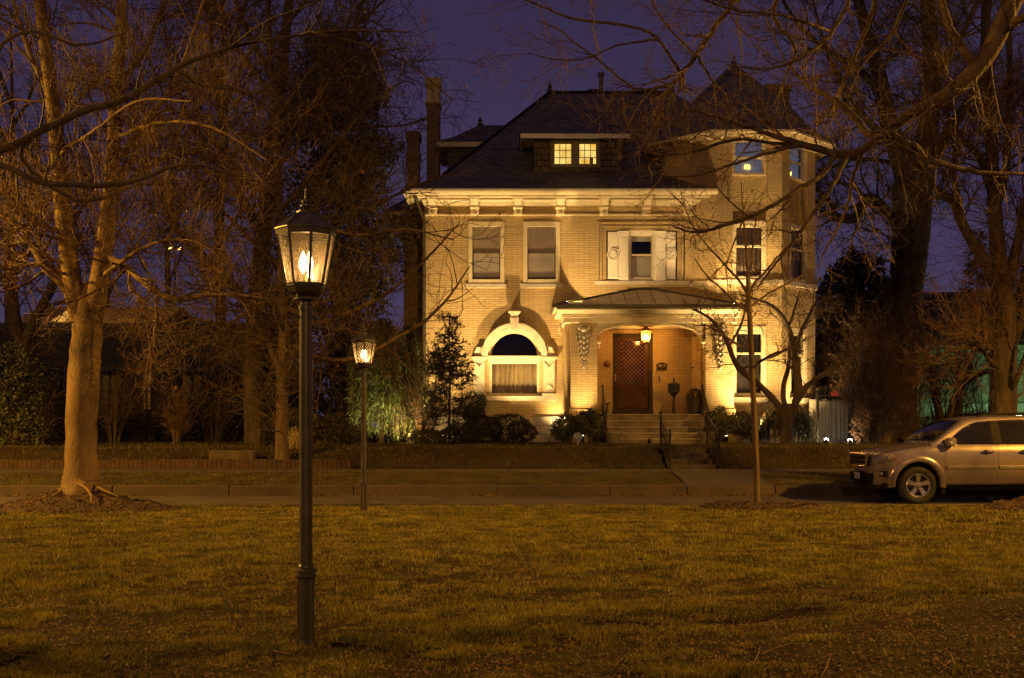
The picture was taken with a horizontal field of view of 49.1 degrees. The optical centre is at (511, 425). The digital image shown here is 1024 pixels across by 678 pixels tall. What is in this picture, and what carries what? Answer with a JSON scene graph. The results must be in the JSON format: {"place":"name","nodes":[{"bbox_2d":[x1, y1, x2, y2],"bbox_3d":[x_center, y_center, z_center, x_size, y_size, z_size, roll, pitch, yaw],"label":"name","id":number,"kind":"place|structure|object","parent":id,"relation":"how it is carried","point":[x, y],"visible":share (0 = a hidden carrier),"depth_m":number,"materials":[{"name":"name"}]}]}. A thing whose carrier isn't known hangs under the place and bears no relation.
{"place":"outdoors","nodes":[
{"label":"outdoors","id":0,"kind":"place"},
{"bbox_2d":[0,0,501,226],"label":"overhanging tree","id":1,"kind":"object","parent":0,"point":[23,142],"visible":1,"depth_m":9.49,"materials":[{"name":"brown plant"}]},
{"bbox_2d":[288,426,313,448],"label":"ornamental grass","id":2,"kind":"object","parent":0,"point":[294,442],"depth_m":30.53,"materials":[{"name":"plant"}]},
{"bbox_2d":[0,469,853,471],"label":"pavement","id":3,"kind":"structure","parent":0,"point":[408,470],"depth_m":28.26,"materials":[{"name":"concrete"}]},
{"bbox_2d":[0,471,855,485],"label":"verge","id":4,"kind":"structure","parent":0,"point":[419,481],"depth_m":26.16,"materials":[{"name":"green plant"}]},
{"bbox_2d":[671,471,772,486],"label":"path across verge","id":5,"kind":"structure","parent":4,"relation":"on","point":[716,478],"depth_m":25.96,"materials":[{"name":"concrete"}]},
{"bbox_2d":[0,427,904,468],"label":"front yard","id":6,"kind":"structure","parent":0,"point":[506,453],"depth_m":30.01,"materials":[{"name":"green plant"}]},
{"bbox_2d":[0,340,49,446],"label":"evergreen shrub","id":7,"kind":"object","parent":6,"relation":"on","point":[12,420],"visible":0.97,"depth_m":31.45,"materials":[{"name":"green plant"}]},
{"bbox_2d":[5,386,63,444],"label":"bare shrub","id":8,"kind":"object","parent":6,"relation":"on","point":[46,421],"visible":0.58,"depth_m":32.03,"materials":[{"name":"brown plant"}]},
{"bbox_2d":[0,0,106,322],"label":"bare tree","id":9,"kind":"object","parent":6,"relation":"on","point":[11,106],"visible":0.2,"depth_m":49.95,"materials":[{"name":"brown plant"}]},
{"bbox_2d":[30,363,110,441],"bbox_3d":[-13.975,-0.662,35.513,2.648,2.646,1.596,0,0,0],"label":"evergreen shrub","id":10,"kind":"object","parent":6,"relation":"on","point":[61,425],"visible":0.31,"depth_m":35.37,"materials":[{"name":"green plant"}]},
{"bbox_2d":[0,92,153,443],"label":"bare tree","id":11,"kind":"object","parent":6,"relation":"on","point":[18,332],"visible":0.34,"depth_m":33.39,"materials":[{"name":"brown plant"}]},
{"bbox_2d":[32,1,166,306],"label":"bare tree","id":12,"kind":"object","parent":6,"relation":"on","point":[84,132],"visible":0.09,"depth_m":79.98,"materials":[{"name":"brown plant"}]},
{"bbox_2d":[98,359,152,445],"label":"bare shrub","id":13,"kind":"object","parent":6,"relation":"on","point":[113,419],"visible":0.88,"depth_m":32.98,"materials":[{"name":"brown plant"}]},
{"bbox_2d":[102,342,181,441],"bbox_3d":[-11.876,-1.012,35.910,2.415,3.327,2.128,0,0,0],"label":"bare shrub","id":14,"kind":"object","parent":6,"relation":"on","point":[134,416],"visible":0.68,"depth_m":35.87,"materials":[{"name":"brown plant"}]},
{"bbox_2d":[0,323,293,439],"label":"neighbour house","id":15,"kind":"structure","parent":6,"relation":"on","point":[112,344],"depth_m":44.16,"materials":[{"name":"brown brick"}]},
{"bbox_2d":[21,307,194,322],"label":"roof","id":16,"kind":"structure","parent":15,"relation":"attached to","point":[105,315],"depth_m":63.97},
{"bbox_2d":[99,371,117,411],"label":"window","id":17,"kind":"structure","parent":15,"relation":"in","point":[110,374],"depth_m":44.16,"materials":[{"name":"black glass"}]},
{"bbox_2d":[140,372,150,409],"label":"window","id":18,"kind":"structure","parent":15,"relation":"in","point":[142,380],"depth_m":44.16,"materials":[{"name":"black glass"}]},
{"bbox_2d":[179,373,202,412],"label":"window","id":19,"kind":"structure","parent":15,"relation":"in","point":[200,378],"depth_m":44.16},
{"bbox_2d":[74,1,253,306],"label":"bare tree","id":20,"kind":"object","parent":6,"relation":"on","point":[168,257],"visible":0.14,"depth_m":77.89,"materials":[{"name":"brown plant"}]},
{"bbox_2d":[0,459,350,468],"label":"brick edging","id":21,"kind":"object","parent":6,"relation":"on","point":[181,464],"visible":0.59,"depth_m":29.05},
{"bbox_2d":[154,383,201,444],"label":"bare shrub","id":22,"kind":"object","parent":6,"relation":"on","point":[175,423],"visible":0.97,"depth_m":32.91,"materials":[{"name":"brown plant"}]},
{"bbox_2d":[164,340,243,442],"bbox_3d":[-9.597,-1.082,35.835,2.839,3.469,2.325,0,0,30],"label":"bare shrub","id":23,"kind":"object","parent":6,"relation":"on","point":[217,428],"visible":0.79,"depth_m":35.86,"materials":[{"name":"brown plant"}]},
{"bbox_2d":[99,0,326,339],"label":"bare tree","id":24,"kind":"object","parent":6,"relation":"on","point":[217,299],"visible":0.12,"depth_m":45.94,"materials":[{"name":"brown plant"}]},
{"bbox_2d":[209,450,255,459],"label":"stone block","id":25,"kind":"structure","parent":6,"relation":"on","point":[231,454],"depth_m":29.50,"materials":[{"name":"stone"}]},
{"bbox_2d":[165,346,333,440],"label":"evergreen shrub","id":26,"kind":"object","parent":6,"relation":"on","point":[239,434],"visible":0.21,"depth_m":40.39,"materials":[{"name":"green plant"}]},
{"bbox_2d":[254,412,260,447],"bbox_3d":[-7.041,0.316,31.000,0.220,1.369,0.140,0,0,0],"label":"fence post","id":27,"kind":"object","parent":6,"relation":"on","point":[257,442],"visible":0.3,"depth_m":30.95,"materials":[{"name":"brown wood"}]},
{"bbox_2d":[105,0,411,442],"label":"bare tree","id":28,"kind":"object","parent":6,"relation":"on","point":[249,438],"visible":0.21,"depth_m":33.80,"materials":[{"name":"brown plant"}]},
{"bbox_2d":[73,0,511,459],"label":"bare tree","id":29,"kind":"object","parent":6,"relation":"on","point":[280,400],"visible":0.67,"depth_m":28.56,"materials":[{"name":"brown plant"}]},
{"bbox_2d":[261,406,368,446],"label":"evergreen shrub","id":30,"kind":"object","parent":6,"relation":"on","point":[319,431],"visible":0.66,"depth_m":31.61,"materials":[{"name":"green plant"}]},
{"bbox_2d":[228,15,415,440],"bbox_3d":[-6.434,-6.784,38.571,6.162,15.180,4.065,0,0,0],"label":"evergreen tree","id":31,"kind":"object","parent":6,"relation":"on","point":[340,406],"visible":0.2,"depth_m":38.02,"materials":[{"name":"green plant"}]},
{"bbox_2d":[344,318,415,442],"bbox_3d":[-4.122,-1.368,34.912,2.336,4.044,1.959,0,0,0],"label":"weeping conifer","id":32,"kind":"object","parent":6,"relation":"on","point":[378,391],"visible":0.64,"depth_m":34.50,"materials":[{"name":"green plant"}]},
{"bbox_2d":[388,323,430,442],"bbox_3d":[-3.275,-1.306,35.597,1.335,3.920,1.196,0,0,34],"label":"weeping conifer","id":33,"kind":"object","parent":6,"relation":"on","point":[410,336],"visible":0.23,"depth_m":35.49,"materials":[{"name":"green plant"}]},
{"bbox_2d":[378,339,455,438],"bbox_3d":[-2.926,-1.020,34.301,2.335,3.343,1.454,0,0,-26],"label":"bare shrub","id":34,"kind":"object","parent":6,"relation":"on","point":[419,407],"visible":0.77,"depth_m":34.30,"materials":[{"name":"brown plant"}]},
{"bbox_2d":[408,426,472,444],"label":"evergreen shrub","id":35,"kind":"object","parent":6,"relation":"on","point":[438,436],"visible":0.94,"depth_m":33.71,"materials":[{"name":"green plant"}]},
{"bbox_2d":[400,308,499,441],"bbox_3d":[-1.936,-1.437,34.148,2.794,4.363,2.956,0,0,-24],"label":"spruce","id":36,"kind":"object","parent":6,"relation":"on","point":[454,357],"visible":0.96,"depth_m":34.01,"materials":[{"name":"green plant"}]},
{"bbox_2d":[462,393,486,427],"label":"evergreen shrub","id":37,"kind":"object","parent":6,"relation":"on","point":[482,401],"visible":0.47,"depth_m":34.84,"materials":[{"name":"green plant"}]},
{"bbox_2d":[458,412,537,443],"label":"clipped hedge","id":38,"kind":"object","parent":6,"relation":"on","point":[526,428],"visible":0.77,"depth_m":34.38,"materials":[{"name":"green plant"}]},
{"bbox_2d":[548,411,581,443],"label":"evergreen shrub","id":39,"kind":"object","parent":6,"relation":"on","point":[559,432],"visible":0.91,"depth_m":34.28,"materials":[{"name":"green plant"}]},
{"bbox_2d":[572,406,603,443],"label":"evergreen shrub","id":40,"kind":"object","parent":6,"relation":"on","point":[593,421],"visible":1,"depth_m":34.17,"materials":[{"name":"green plant"}]},
{"bbox_2d":[601,385,606,443],"bbox_3d":[2.867,-0.362,34.752,0.070,1.865,1.465,0,0,0],"label":"stair rail","id":41,"kind":"object","parent":6,"relation":"on","point":[604,413],"visible":1,"depth_m":34.72,"materials":[{"name":"black metal"}]},
{"bbox_2d":[384,55,836,443],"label":"mansion","id":42,"kind":"structure","parent":6,"relation":"on","point":[547,177],"depth_m":37.20,"materials":[{"name":"brick"}]},
{"bbox_2d":[466,221,506,287],"bbox_3d":[-0.850,-5.669,37.538,1.385,2.204,0.767,0,0,0],"label":"window","id":43,"kind":"structure","parent":42,"relation":"in","point":[478,250],"depth_m":37.25,"materials":[{"name":"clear glass"}]},
{"bbox_2d":[471,311,557,400],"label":"window","id":44,"kind":"structure","parent":42,"relation":"in","point":[514,350],"depth_m":37.23,"materials":[{"name":"stone"}]},
{"bbox_2d":[520,221,562,287],"bbox_3d":[0.983,-5.669,37.538,1.402,2.204,0.767,0,0,0],"label":"window","id":45,"kind":"structure","parent":42,"relation":"in","point":[541,240],"depth_m":37.25,"materials":[{"name":"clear glass"}]},
{"bbox_2d":[611,330,653,413],"bbox_3d":[4.006,-1.752,37.290,1.415,2.825,0.300,0,0,0],"label":"door","id":46,"kind":"structure","parent":42,"relation":"in","point":[632,358],"depth_m":37.33,"materials":[{"name":"brown wood"}]},
{"bbox_2d":[594,230,688,284],"bbox_3d":[4.305,-5.573,37.550,3.153,1.828,0.900,0,0,0],"label":"window","id":47,"kind":"structure","parent":42,"relation":"in","point":[632,255],"depth_m":37.21,"materials":[{"name":"white paint"}]},
{"bbox_2d":[639,326,651,343],"bbox_3d":[4.327,-2.935,36.200,0.392,0.630,0.392,0,0,-22],"label":"porch lantern","id":48,"kind":"object","parent":42,"relation":"hanging from","point":[645,329],"visible":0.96,"depth_m":36.16,"materials":[{"name":"yellow glass"}]},
{"bbox_2d":[656,362,666,369],"bbox_3d":[4.969,-1.965,37.174,0.359,0.268,0.046,0,0,0],"label":"number plaque","id":49,"kind":"object","parent":42,"relation":"attached to","point":[661,365],"visible":1,"depth_m":37.16,"materials":[{"name":"brown metal"}]},
{"bbox_2d":[668,378,679,413],"bbox_3d":[5.314,-0.951,36.780,0.410,1.258,0.355,0,0,0],"label":"pedestal lantern","id":50,"kind":"object","parent":42,"relation":"on","point":[673,388],"visible":0.88,"depth_m":36.70,"materials":[{"name":"brown metal"}]},
{"bbox_2d":[686,388,701,413],"bbox_3d":[5.874,-0.778,36.107,0.536,0.911,0.547,0,0,-28],"label":"topiary urn","id":51,"kind":"object","parent":42,"relation":"on","point":[694,404],"visible":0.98,"depth_m":35.94,"materials":[{"name":"green metal"}]},
{"bbox_2d":[733,221,765,278],"bbox_3d":[7.735,-5.717,36.910,1.086,1.918,0.800,0,0,0],"label":"window","id":52,"kind":"structure","parent":42,"relation":"in","point":[739,242],"depth_m":36.74,"materials":[{"name":"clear glass"}]},
{"bbox_2d":[733,142,765,175],"bbox_3d":[7.735,-8.785,36.950,1.086,1.240,0.800,0,0,0],"label":"window","id":53,"kind":"structure","parent":42,"relation":"in","point":[759,170],"depth_m":36.80,"materials":[{"name":"clear glass"}]},
{"bbox_2d":[734,326,767,401],"bbox_3d":[7.735,-1.993,36.860,1.170,2.484,0.920,0,0,0],"label":"window","id":54,"kind":"structure","parent":42,"relation":"in","point":[741,384],"depth_m":36.59,"materials":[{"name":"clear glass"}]},
{"bbox_2d":[790,148,805,182],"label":"window","id":55,"kind":"structure","parent":42,"relation":"in","point":[800,176],"depth_m":37.64,"materials":[{"name":"blue glass"}]},
{"bbox_2d":[790,223,806,283],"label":"window","id":56,"kind":"structure","parent":42,"relation":"in","point":[801,267],"depth_m":37.61,"materials":[{"name":"black glass"}]},
{"bbox_2d":[789,327,809,402],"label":"window","id":57,"kind":"structure","parent":42,"relation":"in","point":[803,374],"depth_m":37.61,"materials":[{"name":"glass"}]},
{"bbox_2d":[604,431,621,443],"bbox_3d":[3.085,0.378,34.100,0.550,0.385,0.550,0,0,0],"label":"planter","id":58,"kind":"object","parent":6,"relation":"on","point":[613,436],"visible":0.84,"depth_m":33.92,"materials":[{"name":"brown stone"}]},
{"bbox_2d":[659,411,671,468],"bbox_3d":[4.129,0.388,30.127,0.070,1.565,2.015,0,0,0],"label":"garden rail","id":59,"kind":"object","parent":6,"relation":"on","point":[664,445],"visible":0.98,"depth_m":30.19,"materials":[{"name":"black metal"}]},
{"bbox_2d":[659,448,715,468],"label":"garden steps","id":60,"kind":"structure","parent":6,"relation":"on","point":[690,458],"depth_m":30.25,"materials":[{"name":"grey concrete"}]},
{"bbox_2d":[701,384,710,424],"bbox_3d":[6.030,-0.362,34.752,0.070,1.865,1.465,0,0,0],"label":"stair rail","id":61,"kind":"object","parent":6,"relation":"on","point":[706,406],"visible":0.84,"depth_m":34.99,"materials":[{"name":"black metal"}]},
{"bbox_2d":[699,431,716,442],"bbox_3d":[5.959,0.378,34.100,0.550,0.385,0.550,0,0,0],"label":"planter","id":62,"kind":"object","parent":6,"relation":"on","point":[703,436],"visible":0.48,"depth_m":33.94,"materials":[{"name":"brown stone"}]},
{"bbox_2d":[706,411,720,468],"bbox_3d":[5.410,0.388,30.127,0.070,1.565,2.015,0,0,0],"label":"garden rail","id":63,"kind":"object","parent":6,"relation":"on","point":[717,446],"visible":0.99,"depth_m":30.06,"materials":[{"name":"black metal"}]},
{"bbox_2d":[708,405,731,442],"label":"evergreen shrub","id":64,"kind":"object","parent":6,"relation":"on","point":[720,424],"visible":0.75,"depth_m":34.10,"materials":[{"name":"green plant"}]},
{"bbox_2d":[728,410,751,441],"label":"evergreen shrub","id":65,"kind":"object","parent":6,"relation":"on","point":[745,425],"visible":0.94,"depth_m":34.18,"materials":[{"name":"green plant"}]},
{"bbox_2d":[758,402,819,443],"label":"weeping shrub","id":66,"kind":"object","parent":6,"relation":"on","point":[806,427],"visible":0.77,"depth_m":34.67,"materials":[{"name":"green plant"}]},
{"bbox_2d":[678,271,906,443],"bbox_3d":[8.209,-2.052,33.836,6.695,5.405,3.722,0,0,0],"label":"ornamental tree","id":67,"kind":"object","parent":6,"relation":"on","point":[787,413],"visible":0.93,"depth_m":33.90,"materials":[{"name":"brown plant"}]},
{"bbox_2d":[809,400,847,441],"bbox_3d":[10.469,-0.077,37.040,1.282,1.555,0.080,0,0,0],"label":"board fence","id":68,"kind":"object","parent":6,"relation":"on","point":[832,416],"visible":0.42,"depth_m":37.00,"materials":[{"name":"grey wood"}]},
{"bbox_2d":[815,385,853,442],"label":"iron gate","id":69,"kind":"structure","parent":6,"relation":"on","point":[851,400],"depth_m":36.19,"materials":[{"name":"grey metal"}]},
{"bbox_2d":[815,244,889,435],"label":"evergreen tree","id":70,"kind":"object","parent":6,"relation":"on","point":[860,286],"visible":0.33,"depth_m":42.32,"materials":[{"name":"green plant"}]},
{"bbox_2d":[815,296,897,440],"bbox_3d":[11.607,-2.031,38.723,3.696,5.366,3.003,0,0,0],"label":"bare shrub","id":71,"kind":"object","parent":6,"relation":"on","point":[834,377],"visible":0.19,"depth_m":38.91,"materials":[{"name":"brown plant"}]},
{"bbox_2d":[849,405,871,442],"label":"evergreen shrub","id":72,"kind":"object","parent":6,"relation":"on","point":[860,427],"visible":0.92,"depth_m":35.17,"materials":[{"name":"green plant"}]},
{"bbox_2d":[828,330,910,441],"bbox_3d":[11.678,-1.305,36.613,2.748,3.913,2.422,0,0,22],"label":"bare shrub","id":73,"kind":"object","parent":6,"relation":"on","point":[860,384],"visible":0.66,"depth_m":36.41,"materials":[{"name":"brown plant"}]},
{"bbox_2d":[815,264,933,440],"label":"bare shrub","id":74,"kind":"object","parent":6,"relation":"on","point":[865,316],"visible":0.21,"depth_m":40.27,"materials":[{"name":"brown plant"}]},
{"bbox_2d":[741,0,1023,439],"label":"bare tree","id":75,"kind":"object","parent":6,"relation":"on","point":[910,258],"visible":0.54,"depth_m":41.53,"materials":[{"name":"brown plant"}]},
{"bbox_2d":[826,293,942,441],"bbox_3d":[12.525,-1.967,37.447,3.559,5.238,3.283,0,0,-34],"label":"bare shrub","id":76,"kind":"object","parent":6,"relation":"on","point":[904,358],"visible":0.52,"depth_m":37.20,"materials":[{"name":"brown plant"}]},
{"bbox_2d":[850,386,921,442],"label":"bare shrub","id":77,"kind":"object","parent":6,"relation":"on","point":[887,421],"visible":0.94,"depth_m":35.52,"materials":[{"name":"brown plant"}]},
{"bbox_2d":[815,292,1023,434],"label":"green building","id":78,"kind":"structure","parent":6,"relation":"on","point":[1020,407],"depth_m":50.63,"materials":[{"name":"green"}]},
{"bbox_2d":[1017,401,1023,412],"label":"window","id":79,"kind":"structure","parent":78,"relation":"in","point":[1020,408],"depth_m":50.12,"materials":[{"name":"green"}]},
{"bbox_2d":[880,317,963,439],"bbox_3d":[13.812,-1.592,38.451,2.682,4.486,2.846,0,0,43],"label":"bare shrub","id":80,"kind":"object","parent":6,"relation":"on","point":[920,392],"visible":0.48,"depth_m":38.29,"materials":[{"name":"brown plant"}]},
{"bbox_2d":[843,0,1023,417],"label":"bare tree","id":81,"kind":"object","parent":6,"relation":"on","point":[1001,275],"visible":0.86,"depth_m":29.67,"materials":[{"name":"brown plant"}]},
{"bbox_2d":[918,409,986,429],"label":"evergreen shrub","id":82,"kind":"object","parent":6,"relation":"on","point":[926,419],"visible":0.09,"depth_m":44.91,"materials":[{"name":"green plant"}]},
{"bbox_2d":[918,297,987,423],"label":"bare shrub","id":83,"kind":"object","parent":6,"relation":"on","point":[945,410],"visible":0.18,"depth_m":42.70,"materials":[{"name":"brown plant"}]},
{"bbox_2d":[895,301,1022,420],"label":"bare tree","id":84,"kind":"object","parent":6,"relation":"on","point":[959,406],"visible":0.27,"depth_m":40.90,"materials":[{"name":"brown plant"}]},
{"bbox_2d":[924,291,1023,415],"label":"bare shrub","id":85,"kind":"object","parent":6,"relation":"on","point":[976,405],"visible":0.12,"depth_m":43.91,"materials":[{"name":"brown plant"}]},
{"bbox_2d":[958,230,989,291],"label":"conifer","id":86,"kind":"object","parent":6,"relation":"on","point":[970,262],"visible":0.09,"depth_m":58.00,"materials":[{"name":"green plant"}]},
{"bbox_2d":[0,496,1014,503],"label":"road","id":87,"kind":"structure","parent":0,"point":[535,499],"depth_m":23.58,"materials":[{"name":"grey asphalt"}]},
{"bbox_2d":[6,494,965,496],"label":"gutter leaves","id":88,"kind":"object","parent":87,"relation":"on","point":[573,495],"visible":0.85,"depth_m":24.55,"materials":[{"name":"brown plant"}]},
{"bbox_2d":[0,485,1006,495],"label":"kerb","id":89,"kind":"structure","parent":87,"relation":"on","point":[346,490],"depth_m":24.70,"materials":[{"name":"concrete"}]},
{"bbox_2d":[166,504,985,505],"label":"kerb","id":90,"kind":"structure","parent":87,"relation":"on","point":[570,504],"depth_m":21.07,"materials":[{"name":"concrete"}]},
{"bbox_2d":[849,412,1023,503],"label":"parked car","id":91,"kind":"object","parent":87,"relation":"on","point":[981,452],"visible":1,"depth_m":22.38,"materials":[{"name":"silver metal"}]},
{"bbox_2d":[0,503,1023,677],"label":"park lawn","id":92,"kind":"structure","parent":0,"point":[908,662],"depth_m":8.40,"materials":[{"name":"plant"}]},
{"bbox_2d":[0,488,181,513],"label":"mulch mound","id":93,"kind":"object","parent":92,"relation":"on","point":[115,507],"visible":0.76,"depth_m":19.37,"materials":[{"name":"brown wood"}]},
{"bbox_2d":[0,488,179,512],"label":"bark chips","id":94,"kind":"object","parent":93,"relation":"on","point":[26,499],"visible":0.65,"depth_m":19.50,"materials":[{"name":"brown wood"}]},
{"bbox_2d":[0,0,387,503],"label":"bare tree","id":95,"kind":"object","parent":93,"relation":"on","point":[85,303],"visible":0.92,"depth_m":19.43,"materials":[{"name":"brown plant"}]},
{"bbox_2d":[274,187,336,647],"bbox_3d":[-1.458,-0.035,7.920,0.419,3.295,0.419,0,0,0],"label":"street lamp","id":96,"kind":"object","parent":92,"relation":"on","point":[305,223],"visible":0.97,"depth_m":7.88,"materials":[{"name":"brown metal"}]},
{"bbox_2d":[351,323,376,511],"bbox_3d":[-2.529,-0.098,19.100,0.413,3.295,0.413,0,0,-34],"label":"street lamp","id":97,"kind":"object","parent":92,"relation":"on","point":[363,366],"visible":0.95,"depth_m":19.06,"materials":[{"name":"brown metal"}]},
{"bbox_2d":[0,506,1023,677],"bbox_3d":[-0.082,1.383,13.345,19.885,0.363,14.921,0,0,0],"label":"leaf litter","id":98,"kind":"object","parent":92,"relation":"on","point":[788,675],"visible":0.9,"depth_m":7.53,"materials":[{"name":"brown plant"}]},
{"bbox_2d":[0,520,1023,677],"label":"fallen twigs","id":99,"kind":"object","parent":92,"relation":"on","point":[771,620],"visible":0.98,"depth_m":7.60,"materials":[{"name":"brown wood"}]},
{"bbox_2d":[462,0,1023,338],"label":"overhanging tree","id":100,"kind":"object","parent":92,"relation":"on","point":[1007,19],"visible":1,"depth_m":10.47,"materials":[{"name":"brown plant"}]},
{"bbox_2d":[683,177,828,502],"bbox_3d":[4.407,-1.516,20.466,2.492,6.091,1.721,0,0,0],"label":"young tree","id":101,"kind":"object","parent":92,"relation":"on","point":[755,446],"visible":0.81,"depth_m":20.36,"materials":[{"name":"brown plant"}]},
{"bbox_2d":[700,501,822,509],"bbox_3d":[4.551,1.487,20.350,2.292,0.226,1.099,0,0,0],"label":"mulch ring","id":102,"kind":"object","parent":92,"relation":"on","point":[762,506],"visible":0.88,"depth_m":20.02,"materials":[{"name":"brown wood"}]},
{"bbox_2d":[701,500,823,508],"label":"bark chips","id":103,"kind":"object","parent":102,"relation":"on","point":[771,501],"visible":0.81,"depth_m":20.15,"materials":[{"name":"brown wood"}]},
{"bbox_2d":[982,497,1023,510],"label":"mulch patch","id":104,"kind":"object","parent":92,"relation":"on","point":[1012,503],"visible":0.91,"depth_m":20.03,"materials":[{"name":"brown wood"}]},
{"bbox_2d":[981,496,1023,508],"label":"bark chips","id":105,"kind":"object","parent":104,"relation":"on","point":[1007,502],"visible":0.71,"depth_m":20.04,"materials":[{"name":"brown wood"}]},
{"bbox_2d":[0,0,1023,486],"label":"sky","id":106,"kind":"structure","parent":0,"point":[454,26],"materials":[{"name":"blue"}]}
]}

